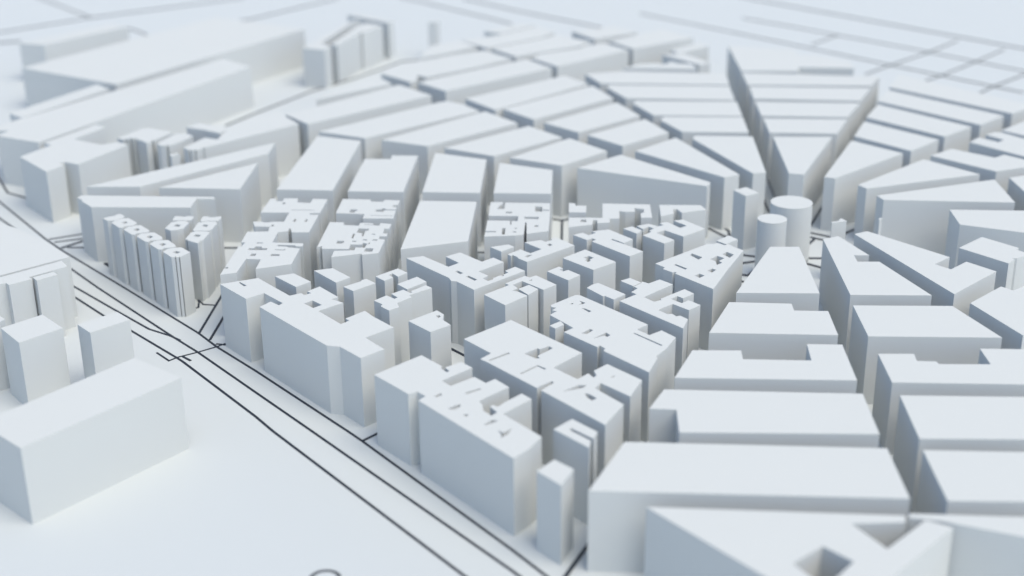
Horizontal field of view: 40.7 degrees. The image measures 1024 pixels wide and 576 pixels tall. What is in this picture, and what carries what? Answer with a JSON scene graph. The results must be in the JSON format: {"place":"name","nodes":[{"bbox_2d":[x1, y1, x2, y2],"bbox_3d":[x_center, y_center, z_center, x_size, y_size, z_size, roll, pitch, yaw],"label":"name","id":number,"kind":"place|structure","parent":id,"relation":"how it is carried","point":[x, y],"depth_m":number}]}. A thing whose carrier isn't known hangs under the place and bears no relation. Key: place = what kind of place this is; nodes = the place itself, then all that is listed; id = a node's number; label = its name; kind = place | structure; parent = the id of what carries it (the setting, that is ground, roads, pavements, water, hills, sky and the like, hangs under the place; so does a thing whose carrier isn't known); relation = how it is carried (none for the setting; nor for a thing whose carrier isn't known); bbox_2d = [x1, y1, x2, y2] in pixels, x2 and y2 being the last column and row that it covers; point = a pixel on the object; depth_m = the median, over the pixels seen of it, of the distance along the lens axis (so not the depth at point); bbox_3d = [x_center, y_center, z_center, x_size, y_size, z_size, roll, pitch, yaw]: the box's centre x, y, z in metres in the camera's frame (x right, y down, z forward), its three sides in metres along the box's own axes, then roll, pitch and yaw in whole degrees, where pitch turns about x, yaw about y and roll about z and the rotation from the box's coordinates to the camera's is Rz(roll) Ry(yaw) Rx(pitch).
{"place":"outdoors","nodes":[
{"label":"outdoors","id":0,"kind":"place"},
{"bbox_2d":[0,218,520,575],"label":"road","id":1,"kind":"structure","parent":0,"point":[355,461],"depth_m":427.67},
{"bbox_2d":[75,296,465,575],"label":"road","id":2,"kind":"structure","parent":0,"point":[323,469],"depth_m":417.38},
{"bbox_2d":[0,201,547,575],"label":"road","id":3,"kind":"structure","parent":0,"point":[388,460],"depth_m":443.76},
{"bbox_2d":[0,0,1023,575],"bbox_3d":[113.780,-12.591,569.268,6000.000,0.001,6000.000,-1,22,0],"label":"ground","id":4,"kind":"structure","parent":0,"point":[234,490],"depth_m":466.91},
{"bbox_2d":[1,315,70,403],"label":"tower block","id":5,"kind":"structure","parent":4,"relation":"on","point":[36,356],"depth_m":447.50},
{"bbox_2d":[0,261,75,329],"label":"stepped block","id":6,"kind":"structure","parent":4,"relation":"on","point":[18,302],"depth_m":491.19},
{"bbox_2d":[0,222,77,316],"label":"slab block","id":7,"kind":"structure","parent":4,"relation":"on","point":[20,250],"depth_m":514.07},
{"bbox_2d":[33,272,65,335],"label":"slab block","id":8,"kind":"structure","parent":4,"relation":"on","point":[47,295],"depth_m":493.16},
{"bbox_2d":[10,85,108,121],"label":"slab block","id":9,"kind":"structure","parent":4,"relation":"on","point":[78,95],"depth_m":725.28},
{"bbox_2d":[19,24,128,66],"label":"slab block","id":10,"kind":"structure","parent":4,"relation":"on","point":[37,51],"depth_m":876.98},
{"bbox_2d":[20,125,131,222],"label":"tower block","id":11,"kind":"structure","parent":4,"relation":"on","point":[60,174],"depth_m":629.09},
{"bbox_2d":[0,358,188,523],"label":"slab block","id":12,"kind":"structure","parent":4,"relation":"on","point":[61,449],"depth_m":395.36},
{"bbox_2d":[77,312,134,377],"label":"tower block","id":13,"kind":"structure","parent":4,"relation":"on","point":[106,342],"depth_m":451.93},
{"bbox_2d":[103,214,124,276],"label":"sawtooth tower","id":14,"kind":"structure","parent":4,"relation":"on","point":[109,240],"depth_m":551.65},
{"bbox_2d":[111,218,136,284],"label":"sawtooth tower","id":15,"kind":"structure","parent":4,"relation":"on","point":[119,226],"depth_m":545.02},
{"bbox_2d":[0,59,253,186],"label":"slab block","id":16,"kind":"structure","parent":4,"relation":"on","point":[213,92],"depth_m":730.73},
{"bbox_2d":[124,225,149,291],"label":"sawtooth tower","id":17,"kind":"structure","parent":4,"relation":"on","point":[131,233],"depth_m":537.43},
{"bbox_2d":[117,128,171,175],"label":"angular block","id":18,"kind":"structure","parent":4,"relation":"on","point":[142,143],"depth_m":658.94},
{"bbox_2d":[77,195,216,261],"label":"slab block","id":19,"kind":"structure","parent":4,"relation":"on","point":[156,214],"depth_m":567.25},
{"bbox_2d":[137,232,162,299],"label":"sawtooth tower","id":20,"kind":"structure","parent":4,"relation":"on","point":[145,241],"depth_m":530.06},
{"bbox_2d":[150,240,175,308],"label":"sawtooth tower","id":21,"kind":"structure","parent":4,"relation":"on","point":[158,248],"depth_m":521.92},
{"bbox_2d":[22,17,305,106],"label":"flat hall","id":22,"kind":"structure","parent":4,"relation":"on","point":[264,51],"depth_m":838.58},
{"bbox_2d":[157,133,193,168],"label":"angular block","id":23,"kind":"structure","parent":4,"relation":"on","point":[173,144],"depth_m":650.68},
{"bbox_2d":[163,247,195,316],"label":"sawtooth tower","id":24,"kind":"structure","parent":4,"relation":"on","point":[179,280],"depth_m":514.26},
{"bbox_2d":[86,143,278,205],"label":"wedge block","id":25,"kind":"structure","parent":4,"relation":"on","point":[264,157],"depth_m":612.83},
{"bbox_2d":[185,231,215,301],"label":"sawtooth tower","id":26,"kind":"structure","parent":4,"relation":"on","point":[198,246],"depth_m":529.43},
{"bbox_2d":[193,221,221,286],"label":"sawtooth tower","id":27,"kind":"structure","parent":4,"relation":"on","point":[211,227],"depth_m":541.93},
{"bbox_2d":[159,163,261,241],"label":"wedge block","id":28,"kind":"structure","parent":4,"relation":"on","point":[235,193],"depth_m":590.39},
{"bbox_2d":[183,111,300,176],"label":"wedge block","id":29,"kind":"structure","parent":4,"relation":"on","point":[280,129],"depth_m":670.54},
{"bbox_2d":[220,198,328,289],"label":"courtyard building","id":30,"kind":"structure","parent":4,"relation":"on","point":[284,237],"depth_m":532.38},
{"bbox_2d":[275,273,310,295],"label":"courtyard building","id":31,"kind":"structure","parent":4,"relation":"on","point":[291,284],"depth_m":484.73},
{"bbox_2d":[220,278,394,426],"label":"courtyard building","id":32,"kind":"structure","parent":4,"relation":"on","point":[313,346],"depth_m":450.91},
{"bbox_2d":[276,136,361,222],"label":"city block","id":33,"kind":"structure","parent":4,"relation":"on","point":[328,168],"depth_m":607.09},
{"bbox_2d":[303,19,359,88],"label":"slab tower","id":34,"kind":"structure","parent":4,"relation":"on","point":[317,61],"depth_m":845.84},
{"bbox_2d":[314,268,350,321],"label":"courtyard building","id":35,"kind":"structure","parent":4,"relation":"on","point":[333,281],"depth_m":488.57},
{"bbox_2d":[316,77,391,105],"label":"city block","id":36,"kind":"structure","parent":4,"relation":"on","point":[369,85],"depth_m":743.37},
{"bbox_2d":[317,222,392,299],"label":"courtyard building","id":37,"kind":"structure","parent":4,"relation":"on","point":[359,253],"depth_m":518.62},
{"bbox_2d":[331,23,383,83],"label":"slab tower","id":38,"kind":"structure","parent":4,"relation":"on","point":[357,49],"depth_m":882.97},
{"bbox_2d":[286,85,431,156],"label":"city block","id":39,"kind":"structure","parent":4,"relation":"on","point":[312,122],"depth_m":706.82},
{"bbox_2d":[343,279,375,321],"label":"courtyard building","id":40,"kind":"structure","parent":4,"relation":"on","point":[360,296],"depth_m":480.51},
{"bbox_2d":[336,199,401,269],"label":"courtyard building","id":41,"kind":"structure","parent":4,"relation":"on","point":[356,212],"depth_m":555.62},
{"bbox_2d":[348,13,394,58],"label":"slab tower","id":42,"kind":"structure","parent":4,"relation":"on","point":[388,40],"depth_m":920.22},
{"bbox_2d":[348,155,419,244],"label":"city block","id":43,"kind":"structure","parent":4,"relation":"on","point":[395,177],"depth_m":595.64},
{"bbox_2d":[375,269,407,298],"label":"courtyard building","id":44,"kind":"structure","parent":4,"relation":"on","point":[387,282],"depth_m":488.72},
{"bbox_2d":[319,101,478,162],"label":"city block","id":45,"kind":"structure","parent":4,"relation":"on","point":[370,134],"depth_m":676.73},
{"bbox_2d":[374,285,432,365],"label":"courtyard building","id":46,"kind":"structure","parent":4,"relation":"on","point":[398,311],"depth_m":470.34},
{"bbox_2d":[409,310,451,370],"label":"courtyard building","id":47,"kind":"structure","parent":4,"relation":"on","point":[430,336],"depth_m":448.82},
{"bbox_2d":[401,201,477,271],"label":"city block","id":48,"kind":"structure","parent":4,"relation":"on","point":[439,231],"depth_m":533.84},
{"bbox_2d":[381,50,511,90],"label":"city block","id":49,"kind":"structure","parent":4,"relation":"on","point":[412,74],"depth_m":791.09},
{"bbox_2d":[419,41,476,60],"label":"city block","id":50,"kind":"structure","parent":4,"relation":"on","point":[446,49],"depth_m":834.75},
{"bbox_2d":[381,112,517,193],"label":"city block","id":51,"kind":"structure","parent":4,"relation":"on","point":[424,145],"depth_m":656.02},
{"bbox_2d":[422,153,486,246],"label":"city block","id":52,"kind":"structure","parent":4,"relation":"on","point":[455,178],"depth_m":592.96},
{"bbox_2d":[374,355,541,535],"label":"courtyard building","id":53,"kind":"structure","parent":4,"relation":"on","point":[457,430],"depth_m":393.02},
{"bbox_2d":[406,253,524,346],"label":"courtyard building","id":54,"kind":"structure","parent":4,"relation":"on","point":[460,284],"depth_m":490.26},
{"bbox_2d":[418,59,551,104],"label":"city block","id":55,"kind":"structure","parent":4,"relation":"on","point":[459,88],"depth_m":764.15},
{"bbox_2d":[444,126,561,204],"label":"city block","id":56,"kind":"structure","parent":4,"relation":"on","point":[495,151],"depth_m":638.99},
{"bbox_2d":[461,26,554,51],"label":"city block","id":57,"kind":"structure","parent":4,"relation":"on","point":[488,43],"depth_m":862.47},
{"bbox_2d":[484,202,549,259],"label":"courtyard building","id":58,"kind":"structure","parent":4,"relation":"on","point":[516,226],"depth_m":538.35},
{"bbox_2d":[484,275,555,336],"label":"courtyard building","id":59,"kind":"structure","parent":4,"relation":"on","point":[507,302],"depth_m":473.38},
{"bbox_2d":[494,163,552,239],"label":"city block","id":60,"kind":"structure","parent":4,"relation":"on","point":[518,184],"depth_m":585.36},
{"bbox_2d":[465,76,587,117],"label":"city block","id":61,"kind":"structure","parent":4,"relation":"on","point":[496,103],"depth_m":729.91},
{"bbox_2d":[508,238,573,279],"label":"courtyard building","id":62,"kind":"structure","parent":4,"relation":"on","point":[540,258],"depth_m":509.11},
{"bbox_2d":[491,35,590,61],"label":"city block","id":63,"kind":"structure","parent":4,"relation":"on","point":[528,50],"depth_m":837.99},
{"bbox_2d":[464,320,641,478],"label":"courtyard building","id":64,"kind":"structure","parent":4,"relation":"on","point":[543,372],"depth_m":409.33},
{"bbox_2d":[537,460,573,564],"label":"pillar tower","id":65,"kind":"structure","parent":4,"relation":"on","point":[555,489],"depth_m":359.91},
{"bbox_2d":[503,86,612,130],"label":"city block","id":66,"kind":"structure","parent":4,"relation":"on","point":[537,114],"depth_m":706.03},
{"bbox_2d":[510,138,606,216],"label":"city block","id":67,"kind":"structure","parent":4,"relation":"on","point":[563,160],"depth_m":620.26},
{"bbox_2d":[547,267,579,302],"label":"courtyard building","id":68,"kind":"structure","parent":4,"relation":"on","point":[567,282],"depth_m":487.91},
{"bbox_2d":[553,419,597,523],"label":"courtyard building","id":69,"kind":"structure","parent":4,"relation":"on","point":[574,445],"depth_m":378.35},
{"bbox_2d":[532,43,628,82],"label":"city block","id":70,"kind":"structure","parent":4,"relation":"on","point":[578,64],"depth_m":813.94},
{"bbox_2d":[563,250,615,297],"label":"courtyard building","id":71,"kind":"structure","parent":4,"relation":"on","point":[589,268],"depth_m":499.07},
{"bbox_2d":[544,103,639,143],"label":"city block","id":72,"kind":"structure","parent":4,"relation":"on","point":[581,127],"depth_m":678.25},
{"bbox_2d":[572,26,636,44],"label":"city block","id":73,"kind":"structure","parent":4,"relation":"on","point":[605,35],"depth_m":873.33},
{"bbox_2d":[587,283,624,311],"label":"courtyard building","id":74,"kind":"structure","parent":4,"relation":"on","point":[606,296],"depth_m":471.56},
{"bbox_2d":[573,230,642,291],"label":"courtyard building","id":75,"kind":"structure","parent":4,"relation":"on","point":[622,253],"depth_m":514.37},
{"bbox_2d":[569,203,651,244],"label":"courtyard building","id":76,"kind":"structure","parent":4,"relation":"on","point":[617,218],"depth_m":545.90},
{"bbox_2d":[550,295,675,441],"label":"courtyard building","id":77,"kind":"structure","parent":4,"relation":"on","point":[597,335],"depth_m":435.96},
{"bbox_2d":[587,119,668,158],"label":"city block","id":78,"kind":"structure","parent":4,"relation":"on","point":[629,140],"depth_m":652.82},
{"bbox_2d":[577,155,709,238],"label":"wedge block","id":79,"kind":"structure","parent":4,"relation":"on","point":[620,179],"depth_m":599.22},
{"bbox_2d":[609,29,692,66],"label":"city block","id":80,"kind":"structure","parent":4,"relation":"on","point":[650,47],"depth_m":847.80},
{"bbox_2d":[585,71,729,93],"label":"city block","id":81,"kind":"structure","parent":4,"relation":"on","point":[602,82],"depth_m":759.43},
{"bbox_2d":[619,279,699,379],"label":"courtyard building","id":82,"kind":"structure","parent":4,"relation":"on","point":[657,306],"depth_m":461.42},
{"bbox_2d":[623,61,696,72],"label":"building","id":83,"kind":"structure","parent":4,"relation":"on","point":[671,66],"depth_m":784.28},
{"bbox_2d":[607,85,734,110],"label":"city block","id":84,"kind":"structure","parent":4,"relation":"on","point":[627,96],"depth_m":729.44},
{"bbox_2d":[642,220,704,282],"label":"courtyard building","id":85,"kind":"structure","parent":4,"relation":"on","point":[664,241],"depth_m":527.02},
{"bbox_2d":[659,205,705,227],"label":"courtyard building","id":86,"kind":"structure","parent":4,"relation":"on","point":[695,214],"depth_m":552.73},
{"bbox_2d":[635,138,738,229],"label":"wedge block","id":87,"kind":"structure","parent":4,"relation":"on","point":[677,155],"depth_m":605.80},
{"bbox_2d":[633,101,741,126],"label":"city block","id":88,"kind":"structure","parent":4,"relation":"on","point":[655,112],"depth_m":698.95},
{"bbox_2d":[655,243,742,349],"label":"courtyard building","id":89,"kind":"structure","parent":4,"relation":"on","point":[709,276],"depth_m":491.90},
{"bbox_2d":[660,117,748,146],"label":"city block","id":90,"kind":"structure","parent":4,"relation":"on","point":[686,130],"depth_m":668.38},
{"bbox_2d":[692,136,765,217],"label":"wedge block","id":91,"kind":"structure","parent":4,"relation":"on","point":[740,155],"depth_m":622.26},
{"bbox_2d":[731,187,758,249],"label":"pillar tower","id":92,"kind":"structure","parent":4,"relation":"on","point":[744,216],"depth_m":575.14},
{"bbox_2d":[587,442,909,572],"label":"city block","id":93,"kind":"structure","parent":4,"relation":"on","point":[634,480],"depth_m":354.16},
{"bbox_2d":[648,389,879,447],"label":"city block","id":94,"kind":"structure","parent":4,"relation":"on","point":[766,418],"depth_m":386.67},
{"bbox_2d":[674,344,856,393],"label":"city block","id":95,"kind":"structure","parent":4,"relation":"on","point":[824,368],"depth_m":412.37},
{"bbox_2d":[754,214,786,267],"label":"round tower","id":96,"kind":"structure","parent":4,"relation":"on","point":[771,230],"depth_m":540.13},
{"bbox_2d":[708,302,837,359],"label":"city block","id":97,"kind":"structure","parent":4,"relation":"on","point":[773,331],"depth_m":441.96},
{"bbox_2d":[736,247,819,310],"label":"city block","id":98,"kind":"structure","parent":4,"relation":"on","point":[780,275],"depth_m":479.18},
{"bbox_2d":[727,46,853,108],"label":"city block","id":99,"kind":"structure","parent":4,"relation":"on","point":[740,60],"depth_m":794.28},
{"bbox_2d":[770,196,812,260],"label":"round tower","id":100,"kind":"structure","parent":4,"relation":"on","point":[796,211],"depth_m":557.39},
{"bbox_2d":[644,507,952,575],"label":"building","id":101,"kind":"structure","parent":4,"relation":"on","point":[697,542],"depth_m":329.69},
{"bbox_2d":[770,137,831,208],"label":"wedge block","id":102,"kind":"structure","parent":4,"relation":"on","point":[800,166],"depth_m":626.13},
{"bbox_2d":[761,119,846,180],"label":"city block","id":103,"kind":"structure","parent":4,"relation":"on","point":[835,129],"depth_m":664.60},
{"bbox_2d":[753,102,859,157],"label":"city block","id":104,"kind":"structure","parent":4,"relation":"on","point":[849,112],"depth_m":695.35},
{"bbox_2d":[747,87,870,135],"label":"city block","id":105,"kind":"structure","parent":4,"relation":"on","point":[861,96],"depth_m":724.76},
{"bbox_2d":[740,73,879,126],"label":"city block","id":106,"kind":"structure","parent":4,"relation":"on","point":[748,80],"depth_m":752.90},
{"bbox_2d":[820,141,902,230],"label":"wedge block","id":107,"kind":"structure","parent":4,"relation":"on","point":[855,165],"depth_m":603.94},
{"bbox_2d":[819,236,931,356],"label":"city block","id":108,"kind":"structure","parent":4,"relation":"on","point":[851,275],"depth_m":484.05},
{"bbox_2d":[854,122,938,166],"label":"city block","id":109,"kind":"structure","parent":4,"relation":"on","point":[912,148],"depth_m":642.11},
{"bbox_2d":[853,159,979,238],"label":"wedge block","id":110,"kind":"structure","parent":4,"relation":"on","point":[922,174],"depth_m":585.96},
{"bbox_2d":[866,105,971,152],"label":"city block","id":111,"kind":"structure","parent":4,"relation":"on","point":[948,135],"depth_m":665.71},
{"bbox_2d":[848,305,1001,403],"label":"city block","id":112,"kind":"structure","parent":4,"relation":"on","point":[945,335],"depth_m":440.96},
{"bbox_2d":[854,231,995,315],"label":"city block","id":113,"kind":"structure","parent":4,"relation":"on","point":[962,287],"depth_m":489.36},
{"bbox_2d":[878,90,1003,141],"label":"city block","id":114,"kind":"structure","parent":4,"relation":"on","point":[982,124],"depth_m":689.22},
{"bbox_2d":[873,179,1014,254],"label":"wedge block","id":115,"kind":"structure","parent":4,"relation":"on","point":[918,218],"depth_m":564.68},
{"bbox_2d":[872,349,1023,454],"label":"city block","id":116,"kind":"structure","parent":4,"relation":"on","point":[996,372],"depth_m":411.27},
{"bbox_2d":[889,75,1023,129],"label":"city block","id":117,"kind":"structure","parent":4,"relation":"on","point":[1011,112],"depth_m":714.99},
{"bbox_2d":[893,395,1023,513],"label":"city block","id":118,"kind":"structure","parent":4,"relation":"on","point":[971,423],"depth_m":383.21},
{"bbox_2d":[907,514,1023,575],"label":"city block","id":119,"kind":"structure","parent":4,"relation":"on","point":[987,545],"depth_m":333.59},
{"bbox_2d":[916,450,1023,516],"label":"city block","id":120,"kind":"structure","parent":4,"relation":"on","point":[982,483],"depth_m":353.99},
{"bbox_2d":[930,149,1023,192],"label":"city block","id":121,"kind":"structure","parent":4,"relation":"on","point":[1001,170],"depth_m":607.41},
{"bbox_2d":[945,210,1023,268],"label":"wedge block","id":122,"kind":"structure","parent":4,"relation":"on","point":[965,227],"depth_m":536.02},
{"bbox_2d":[957,237,1023,290],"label":"corner block","id":123,"kind":"structure","parent":4,"relation":"on","point":[1005,262],"depth_m":503.37},
{"bbox_2d":[968,132,1023,158],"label":"city block","id":124,"kind":"structure","parent":4,"relation":"on","point":[995,144],"depth_m":634.89},
{"bbox_2d":[969,286,1023,348],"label":"corner block","id":125,"kind":"structure","parent":4,"relation":"on","point":[999,311],"depth_m":454.02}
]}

